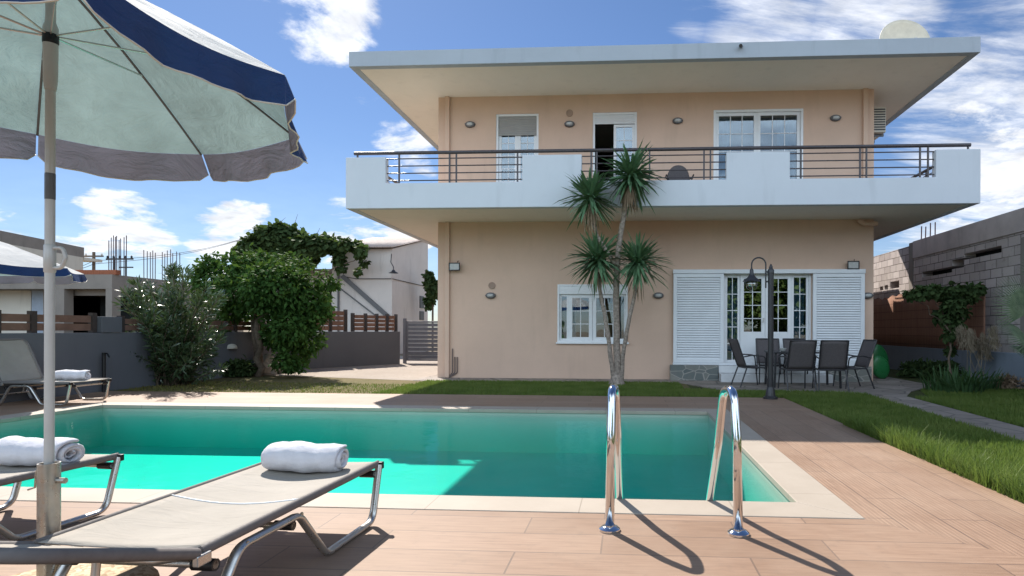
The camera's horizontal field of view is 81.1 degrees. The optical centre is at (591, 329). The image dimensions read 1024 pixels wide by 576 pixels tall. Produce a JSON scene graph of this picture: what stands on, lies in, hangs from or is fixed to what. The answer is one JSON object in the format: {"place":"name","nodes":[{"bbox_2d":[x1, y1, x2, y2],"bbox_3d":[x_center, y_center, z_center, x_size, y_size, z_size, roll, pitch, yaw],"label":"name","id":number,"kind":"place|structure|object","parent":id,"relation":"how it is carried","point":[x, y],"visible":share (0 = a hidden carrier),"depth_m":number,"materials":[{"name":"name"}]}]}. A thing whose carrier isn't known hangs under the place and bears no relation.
{"place":"outdoors","nodes":[
{"label":"outdoors","id":0,"kind":"place"},
{"bbox_2d":[0,235,243,332],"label":"unfinished building","id":1,"kind":"structure","parent":0,"point":[97,292],"depth_m":24.26,"materials":[{"name":"concrete"}]},
{"bbox_2d":[32,290,42,332],"bbox_3d":[-22.676,-0.241,24.308,0.603,2.723,0.100,0,0,3],"label":"door","id":2,"kind":"structure","parent":1,"relation":"in","point":[37,295],"depth_m":24.26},
{"bbox_2d":[106,256,133,275],"bbox_3d":[-19.447,-2.602,24.371,1.150,0.886,0.080,0,0,3],"label":"utility pole","id":3,"kind":"object","parent":1,"relation":"on","point":[113,258],"visible":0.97,"depth_m":24.34,"materials":[{"name":"paint"}]},
{"bbox_2d":[263,353,278,374],"bbox_3d":[-8.409,0.886,15.357,0.689,0.550,0.686,0,0,44],"label":"trunk","id":4,"kind":"object","parent":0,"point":[267,359],"visible":0.43,"depth_m":15.20,"materials":[{"name":"brown plant"}]},
{"bbox_2d":[244,330,437,355],"bbox_3d":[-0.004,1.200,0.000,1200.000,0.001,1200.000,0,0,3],"label":"ground","id":5,"kind":"structure","parent":0,"point":[400,354],"depth_m":31.63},
{"bbox_2d":[0,231,101,269],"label":"cream building","id":6,"kind":"structure","parent":5,"relation":"on","point":[75,254],"depth_m":37.32,"materials":[{"name":"concrete"}]},
{"bbox_2d":[83,240,238,267],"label":"overhead wire","id":7,"kind":"object","parent":6,"relation":"attached to","point":[168,254],"visible":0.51,"depth_m":49.09,"materials":[{"name":"paint"}]},
{"bbox_2d":[84,252,103,269],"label":"utility pole","id":8,"kind":"object","parent":5,"relation":"on","point":[93,256],"visible":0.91,"depth_m":42.07,"materials":[{"name":"grey wood"}]},
{"bbox_2d":[0,316,399,402],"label":"garden wall","id":9,"kind":"structure","parent":5,"relation":"on","point":[126,368],"depth_m":11.52,"materials":[{"name":"grey paint"}]},
{"bbox_2d":[0,310,96,332],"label":"board fence","id":10,"kind":"object","parent":9,"relation":"on","point":[31,319],"visible":0.97,"depth_m":9.85,"materials":[{"name":"brown wood"}]},
{"bbox_2d":[117,316,250,332],"bbox_3d":[-8.914,-0.105,14.084,0.090,0.323,5.442,0,0,4],"label":"board fence","id":11,"kind":"object","parent":9,"relation":"on","point":[234,328],"visible":0.26,"depth_m":14.01,"materials":[{"name":"brown wood"}]},
{"bbox_2d":[227,344,236,348],"bbox_3d":[-8.734,0.406,14.425,0.116,0.125,0.310,0,0,4],"label":"wall light","id":12,"kind":"object","parent":9,"relation":"attached to","point":[231,346],"visible":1,"depth_m":14.34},
{"bbox_2d":[316,310,347,331],"bbox_3d":[-8.082,-0.282,17.838,0.124,0.683,1.553,0,0,35],"label":"board fence","id":13,"kind":"object","parent":9,"relation":"on","point":[343,314],"visible":0.36,"depth_m":18.22,"materials":[{"name":"brown wood"}]},
{"bbox_2d":[351,313,397,331],"bbox_3d":[-7.072,-0.228,19.291,0.124,0.583,1.737,0,0,35],"label":"board fence","id":14,"kind":"object","parent":9,"relation":"on","point":[377,320],"visible":1,"depth_m":19.30,"materials":[{"name":"brown wood"}]},
{"bbox_2d":[230,214,370,331],"bbox_3d":[-13.108,-2.010,26.679,6.696,6.341,2.350,0,0,3],"label":"grape vine","id":15,"kind":"object","parent":5,"relation":"on","point":[281,236],"visible":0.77,"depth_m":26.15,"materials":[{"name":"green plant"}]},
{"bbox_2d":[264,237,427,353],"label":"pale house","id":16,"kind":"structure","parent":5,"relation":"on","point":[389,280],"depth_m":27.74,"materials":[{"name":"paint"}]},
{"bbox_2d":[419,296,423,307],"bbox_3d":[-8.984,-1.449,31.254,0.040,0.630,0.552,0,0,5],"label":"window","id":17,"kind":"structure","parent":16,"relation":"in","point":[421,303],"depth_m":31.15,"materials":[{"name":"paint"}]},
{"bbox_2d":[419,311,423,319],"bbox_3d":[-8.986,-0.735,31.254,0.040,0.462,0.552,0,0,5],"label":"window","id":18,"kind":"structure","parent":16,"relation":"in","point":[421,313],"depth_m":31.16,"materials":[{"name":"paint"}]},
{"bbox_2d":[421,269,437,351],"bbox_3d":[-7.904,-0.925,29.499,1.221,4.194,1.020,0,0,3],"label":"green creeper","id":19,"kind":"object","parent":5,"relation":"on","point":[430,287],"visible":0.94,"depth_m":29.32,"materials":[{"name":"green plant"}]},
{"bbox_2d":[873,207,1023,352],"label":"block building","id":20,"kind":"structure","parent":5,"relation":"on","point":[989,253],"depth_m":14.96,"materials":[{"name":"concrete"}]},
{"bbox_2d":[254,356,437,379],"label":"driveway","id":21,"kind":"structure","parent":0,"point":[411,370],"depth_m":16.29,"materials":[{"name":"concrete"}]},
{"bbox_2d":[403,318,437,362],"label":"metal gate","id":22,"kind":"structure","parent":21,"relation":"on","point":[420,340],"depth_m":20.25,"materials":[{"name":"metal"}]},
{"bbox_2d":[0,408,789,501],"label":"pool basin","id":23,"kind":"object","parent":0,"point":[563,455],"visible":0.44,"depth_m":8.48,"materials":[{"name":"teal liquid"}]},
{"bbox_2d":[114,375,689,396],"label":"lawn","id":24,"kind":"structure","parent":0,"point":[291,379],"depth_m":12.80,"materials":[{"name":"plant"}]},
{"bbox_2d":[112,261,230,385],"bbox_3d":[-8.924,-0.114,12.387,3.937,2.794,2.028,0,0,3],"label":"oleander shrub","id":25,"kind":"object","parent":24,"relation":"on","point":[178,351],"visible":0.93,"depth_m":11.95,"materials":[{"name":"green plant"}]},
{"bbox_2d":[220,354,257,377],"bbox_3d":[-8.592,0.878,14.373,0.938,0.574,0.808,0,0,3],"label":"shrub","id":26,"kind":"object","parent":24,"relation":"on","point":[239,368],"visible":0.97,"depth_m":14.20,"materials":[{"name":"green plant"}]},
{"bbox_2d":[180,242,343,376],"bbox_3d":[-8.330,-0.476,14.848,4.362,3.358,2.616,0,0,32],"label":"garden tree","id":27,"kind":"object","parent":24,"relation":"on","point":[296,307],"visible":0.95,"depth_m":14.11,"materials":[{"name":"green plant"}]},
{"bbox_2d":[554,141,671,385],"bbox_3d":[0.473,-1.313,12.152,2.574,5.067,1.926,0,0,3],"label":"yucca tree","id":28,"kind":"object","parent":24,"relation":"on","point":[632,177],"visible":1,"depth_m":12.06,"materials":[{"name":"green plant"}]},
{"bbox_2d":[259,379,719,396],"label":"front grass","id":29,"kind":"structure","parent":0,"point":[596,388],"depth_m":11.51,"materials":[{"name":"green plant"}]},
{"bbox_2d":[0,391,1023,575],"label":"deck","id":30,"kind":"structure","parent":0,"point":[398,542],"depth_m":3.26,"materials":[{"name":"tile"}]},
{"bbox_2d":[0,338,111,405],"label":"sun lounger","id":31,"kind":"object","parent":30,"relation":"on","point":[19,364],"visible":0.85,"depth_m":9.26,"materials":[{"name":"metal"}]},
{"bbox_2d":[55,370,90,379],"bbox_3d":[-8.319,0.724,9.468,0.548,0.169,0.195,0,0,-1],"label":"rolled towel","id":32,"kind":"object","parent":31,"relation":"on","point":[72,374],"visible":0.97,"depth_m":9.39,"materials":[{"name":"white fabric"}]},
{"bbox_2d":[0,453,123,540],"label":"sun lounger","id":33,"kind":"object","parent":30,"relation":"on","point":[16,475],"visible":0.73,"depth_m":3.59,"materials":[{"name":"metal"}]},
{"bbox_2d":[0,436,84,465],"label":"rolled towel","id":34,"kind":"object","parent":33,"relation":"on","point":[20,451],"visible":0.87,"depth_m":3.53,"materials":[{"name":"white fabric"}]},
{"bbox_2d":[11,461,159,575],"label":"parasol stand","id":35,"kind":"object","parent":30,"relation":"on","point":[48,480],"visible":0.83,"depth_m":2.37,"materials":[{"name":"metal"}]},
{"bbox_2d":[0,0,307,464],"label":"parasol","id":36,"kind":"object","parent":35,"relation":"in","point":[138,90],"visible":1,"depth_m":2.84,"materials":[{"name":"fabric"}]},
{"bbox_2d":[102,353,109,391],"bbox_3d":[-8.841,0.788,10.762,0.210,0.743,0.059,0,0,29],"label":"garden tap","id":37,"kind":"object","parent":30,"relation":"on","point":[103,370],"visible":0.94,"depth_m":10.78,"materials":[{"name":"black plastic"}]},
{"bbox_2d":[0,460,383,575],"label":"sun lounger","id":38,"kind":"object","parent":30,"relation":"on","point":[193,527],"visible":0.92,"depth_m":2.54,"materials":[{"name":"metal"}]},
{"bbox_2d":[261,441,348,472],"bbox_3d":[-1.673,0.745,3.461,0.479,0.172,0.199,0,0,5],"label":"rolled towel","id":39,"kind":"object","parent":38,"relation":"on","point":[301,456],"visible":1,"depth_m":3.39,"materials":[{"name":"white fabric"}]},
{"bbox_2d":[0,402,863,518],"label":"pool coping","id":40,"kind":"object","parent":30,"relation":"on","point":[804,493],"visible":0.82,"depth_m":4.12,"materials":[{"name":"stone"}]},
{"bbox_2d":[599,384,749,537],"bbox_3d":[0.492,1.012,3.779,0.862,1.359,0.860,0,0,3],"label":"pool ladder","id":41,"kind":"object","parent":40,"relation":"attached to","point":[614,482],"visible":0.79,"depth_m":3.46,"materials":[{"name":"metal"}]},
{"bbox_2d":[743,257,777,399],"bbox_3d":[2.872,-0.032,10.111,0.593,2.423,0.300,0,0,3],"label":"garden lamp post","id":42,"kind":"object","parent":30,"relation":"on","point":[751,278],"visible":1,"depth_m":10.06,"materials":[{"name":"metal"}]},
{"bbox_3d":[-9.974,0.935,9.200,0.620,0.400,0.617,0,0,3],"label":"parasol stand","id":43,"kind":"object","parent":30,"relation":"on","visible":0},
{"bbox_2d":[0,241,86,284],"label":"parasol","id":44,"kind":"object","parent":43,"relation":"in","point":[19,266],"visible":0.91,"depth_m":9.21,"materials":[{"name":"fabric"}]},
{"bbox_2d":[0,0,1023,325],"label":"sky","id":45,"kind":"structure","parent":0,"point":[338,115],"materials":[{"name":"blue"}]},
{"bbox_2d":[413,374,1023,441],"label":"stone paving","id":46,"kind":"structure","parent":0,"point":[894,389],"depth_m":11.97,"materials":[{"name":"grey stone"}]},
{"bbox_2d":[346,36,980,382],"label":"house","id":47,"kind":"structure","parent":46,"relation":"on","point":[767,152],"depth_m":13.85,"materials":[{"name":"paint"}]},
{"bbox_2d":[449,261,459,270],"bbox_3d":[-3.293,-1.539,14.244,0.270,0.251,0.147,0,0,3],"label":"floodlight","id":48,"kind":"object","parent":47,"relation":"attached to","point":[454,266],"visible":1,"depth_m":14.18,"materials":[{"name":"black plastic"}]},
{"bbox_2d":[465,121,474,127],"bbox_3d":[-2.939,-4.946,14.247,0.250,0.150,0.093,0,0,3],"label":"wall lamp","id":49,"kind":"object","parent":47,"relation":"attached to","point":[469,124],"visible":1,"depth_m":14.23,"materials":[{"name":"grey glass"}]},
{"bbox_2d":[485,292,495,298],"bbox_3d":[-2.442,-0.819,14.217,0.250,0.150,0.093,0,0,3],"label":"wall lamp","id":50,"kind":"object","parent":47,"relation":"attached to","point":[490,295],"visible":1,"depth_m":14.19,"materials":[{"name":"grey glass"}]},
{"bbox_2d":[496,114,538,181],"bbox_3d":[-1.795,-4.015,14.319,1.032,2.351,0.140,0,0,3],"label":"balcony door","id":51,"kind":"structure","parent":47,"relation":"in","point":[517,125],"depth_m":14.28,"materials":[{"name":"white wood"}]},
{"bbox_2d":[564,121,574,127],"bbox_3d":[-0.538,-4.907,14.108,0.250,0.150,0.093,0,0,3],"label":"wall lamp","id":52,"kind":"object","parent":47,"relation":"attached to","point":[569,124],"visible":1,"depth_m":14.08,"materials":[{"name":"grey glass"}]},
{"bbox_2d":[556,284,628,343],"bbox_3d":[0.021,-0.369,14.290,1.738,1.419,0.455,0,0,3],"label":"window","id":53,"kind":"structure","parent":47,"relation":"in","point":[567,294],"depth_m":14.16,"materials":[{"name":"white glass"}]},
{"bbox_2d":[593,112,636,180],"bbox_3d":[0.557,-4.005,14.375,1.051,2.348,0.525,0,0,3],"label":"balcony door","id":54,"kind":"structure","parent":47,"relation":"in","point":[627,134],"depth_m":14.14,"materials":[{"name":"white glass"}]},
{"bbox_2d":[653,292,663,298],"bbox_3d":[1.571,-0.806,13.984,0.250,0.150,0.093,0,0,3],"label":"wall lamp","id":55,"kind":"object","parent":47,"relation":"attached to","point":[658,295],"visible":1,"depth_m":13.96,"materials":[{"name":"grey glass"}]},
{"bbox_2d":[672,117,682,123],"bbox_3d":[2.023,-4.931,13.959,0.250,0.150,0.093,0,0,3],"label":"wall lamp","id":56,"kind":"object","parent":47,"relation":"attached to","point":[677,120],"visible":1,"depth_m":13.94,"materials":[{"name":"grey glass"}]},
{"bbox_2d":[665,165,693,179],"bbox_3d":[1.958,-3.275,13.292,0.626,0.982,0.545,0,0,3],"label":"balcony chair","id":57,"kind":"object","parent":47,"relation":"on","point":[678,173],"visible":0.45,"depth_m":13.53,"materials":[{"name":"black plastic"}]},
{"bbox_2d":[713,109,802,179],"bbox_3d":[3.914,-3.996,14.120,2.077,2.354,0.445,0,0,3],"label":"balcony window","id":58,"kind":"structure","parent":47,"relation":"in","point":[785,133],"depth_m":13.99,"materials":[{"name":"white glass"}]},
{"bbox_2d":[672,269,865,365],"bbox_3d":[4.117,-0.286,14.042,4.406,2.234,0.575,0,0,3],"label":"patio door","id":59,"kind":"structure","parent":47,"relation":"in","point":[708,304],"depth_m":13.88,"materials":[{"name":"white glass"}]},
{"bbox_2d":[830,115,840,121],"bbox_3d":[5.664,-4.921,13.747,0.250,0.150,0.093,0,0,3],"label":"wall lamp","id":60,"kind":"object","parent":47,"relation":"attached to","point":[834,118],"visible":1,"depth_m":13.72,"materials":[{"name":"grey glass"}]},
{"bbox_2d":[847,259,859,268],"bbox_3d":[6.026,-1.518,13.702,0.270,0.251,0.147,0,0,3],"label":"floodlight","id":61,"kind":"object","parent":47,"relation":"attached to","point":[854,264],"visible":1,"depth_m":13.63,"materials":[{"name":"black plastic"}]},
{"bbox_2d":[865,292,873,298],"bbox_3d":[6.390,-0.790,13.704,0.250,0.150,0.093,0,0,3],"label":"wall lamp","id":62,"kind":"object","parent":47,"relation":"attached to","point":[868,295],"visible":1,"depth_m":13.68,"materials":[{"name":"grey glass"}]},
{"bbox_2d":[874,107,885,142],"bbox_3d":[6.811,-4.964,14.474,0.434,0.660,0.812,0,0,3],"label":"air conditioner","id":63,"kind":"object","parent":47,"relation":"attached to","point":[879,121],"visible":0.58,"depth_m":14.07,"materials":[{"name":"beige plastic"}]},
{"bbox_2d":[879,20,929,38],"bbox_3d":[7.102,-6.455,13.435,0.846,1.295,0.794,0,0,-40],"label":"satellite dish","id":64,"kind":"object","parent":47,"relation":"on","point":[902,29],"visible":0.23,"depth_m":13.56,"materials":[{"name":"metal"}]},
{"bbox_2d":[728,339,767,387],"bbox_3d":[3.254,0.692,12.364,0.678,0.994,0.598,0,0,-7],"label":"patio chair","id":65,"kind":"object","parent":46,"relation":"on","point":[738,354],"visible":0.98,"depth_m":12.26,"materials":[{"name":"fabric"}]},
{"bbox_2d":[755,338,785,383],"bbox_3d":[3.949,0.694,13.163,0.598,0.994,0.678,0,0,7],"label":"patio chair","id":66,"kind":"object","parent":46,"relation":"on","point":[761,345],"visible":0.73,"depth_m":13.39,"materials":[{"name":"paint"}]},
{"bbox_2d":[778,340,816,390],"bbox_3d":[4.034,0.694,11.625,0.598,0.994,0.678,0,0,-1],"label":"patio chair","id":67,"kind":"object","parent":46,"relation":"on","point":[801,355],"visible":1,"depth_m":11.41,"materials":[{"name":"paint"}]},
{"bbox_2d":[782,338,816,383],"bbox_3d":[4.605,0.696,13.185,0.598,0.994,0.678,0,0,0],"label":"patio chair","id":68,"kind":"object","parent":46,"relation":"on","point":[786,341],"visible":0.28,"depth_m":13.45,"materials":[{"name":"paint"}]},
{"bbox_2d":[764,350,841,387],"bbox_3d":[4.397,0.821,12.411,1.360,0.737,0.840,0,0,3],"label":"patio table","id":69,"kind":"object","parent":46,"relation":"on","point":[775,352],"visible":0.47,"depth_m":12.06,"materials":[{"name":"paint"}]},
{"bbox_2d":[812,340,849,390],"bbox_3d":[4.702,0.697,11.667,0.598,0.994,0.678,0,0,8],"label":"patio chair","id":70,"kind":"object","parent":46,"relation":"on","point":[833,355],"visible":0.94,"depth_m":11.45,"materials":[{"name":"paint"}]},
{"bbox_2d":[833,339,876,388],"bbox_3d":[5.398,0.699,12.161,0.678,0.994,0.598,0,0,-4],"label":"patio chair","id":71,"kind":"object","parent":46,"relation":"on","point":[865,353],"visible":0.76,"depth_m":12.15,"materials":[{"name":"fabric"}]},
{"bbox_2d":[873,356,889,378],"bbox_3d":[6.992,0.916,14.354,0.460,0.620,0.193,-26,7,-6],"label":"plastic shell","id":72,"kind":"object","parent":46,"relation":"on","point":[881,368],"visible":0.88,"depth_m":14.28},
{"bbox_2d":[873,344,888,362],"bbox_3d":[7.441,0.785,15.298,0.460,0.850,0.193,-14,6,-6],"label":"plastic shell","id":73,"kind":"object","parent":72,"relation":"on","point":[879,350],"visible":0.38,"depth_m":15.22},
{"bbox_2d":[681,369,1021,464],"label":"lawn","id":74,"kind":"structure","parent":0,"point":[892,374],"depth_m":12.42,"materials":[{"name":"plant"}]},
{"bbox_2d":[718,388,800,397],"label":"patio grass","id":75,"kind":"structure","parent":74,"relation":"on","point":[754,393],"depth_m":10.64,"materials":[{"name":"green plant"}]},
{"bbox_2d":[896,357,928,377],"bbox_3d":[8.219,0.954,15.006,0.987,0.540,0.866,0,0,3],"label":"shrub","id":76,"kind":"object","parent":74,"relation":"on","point":[905,370],"visible":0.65,"depth_m":14.85,"materials":[{"name":"green plant"}]},
{"bbox_2d":[832,408,1023,503],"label":"edge grass","id":77,"kind":"structure","parent":74,"relation":"on","point":[912,443],"depth_m":5.12,"materials":[{"name":"green plant"}]},
{"bbox_2d":[917,359,962,379],"bbox_3d":[8.392,0.960,14.268,1.006,0.529,0.717,0,0,34],"label":"shrub","id":78,"kind":"object","parent":74,"relation":"on","point":[929,365],"visible":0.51,"depth_m":14.20,"materials":[{"name":"green plant"}]},
{"bbox_2d":[900,280,988,377],"bbox_3d":[8.018,0.047,13.449,2.015,2.352,0.888,0,0,3],"label":"climbing fig","id":79,"kind":"object","parent":74,"relation":"on","point":[950,315],"visible":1,"depth_m":13.34,"materials":[{"name":"green plant"}]},
{"bbox_2d":[881,345,1023,386],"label":"wall","id":80,"kind":"structure","parent":74,"relation":"on","point":[1011,364],"depth_m":14.25,"materials":[{"name":"grey stone"}]},
{"bbox_2d":[873,284,984,350],"bbox_3d":[9.617,-0.289,23.067,0.045,1.579,18.827,0,0,3],"label":"reed screen","id":81,"kind":"object","parent":80,"relation":"on","point":[898,320],"visible":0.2,"depth_m":17.14,"materials":[{"name":"brown wicker"}]},
{"bbox_2d":[911,363,1003,393],"bbox_3d":[6.910,0.930,11.453,1.591,0.548,1.666,0,0,-23],"label":"strap leaf plant","id":82,"kind":"object","parent":74,"relation":"on","point":[953,383],"visible":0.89,"depth_m":11.11,"materials":[{"name":"green plant"}]},
{"bbox_2d":[953,324,1001,376],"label":"pampas grass","id":83,"kind":"object","parent":74,"relation":"on","point":[969,340],"depth_m":13.04,"materials":[{"name":"beige plant"}]},
{"bbox_2d":[952,364,1007,389],"bbox_3d":[7.786,0.946,11.830,1.377,0.524,1.257,0,0,3],"label":"strap leaf plant","id":84,"kind":"object","parent":74,"relation":"on","point":[990,385],"visible":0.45,"depth_m":11.72,"materials":[{"name":"green plant"}]},
{"bbox_2d":[991,255,1023,357],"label":"bush","id":85,"kind":"object","parent":74,"relation":"on","point":[1017,332],"visible":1,"depth_m":9.92,"materials":[{"name":"green plant"}]},
{"bbox_2d":[993,373,1023,388],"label":"shrub","id":86,"kind":"object","parent":74,"relation":"on","point":[1010,382],"visible":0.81,"depth_m":11.92,"materials":[{"name":"green plant"}]},
{"bbox_2d":[727,409,1023,556],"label":"deck","id":87,"kind":"structure","parent":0,"point":[865,476],"depth_m":4.50,"materials":[{"name":"tile"}]},
{"bbox_2d":[776,387,1023,489],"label":"lawn grass","id":88,"kind":"structure","parent":0,"point":[1006,405],"depth_m":8.30,"materials":[{"name":"green plant"}]}
]}

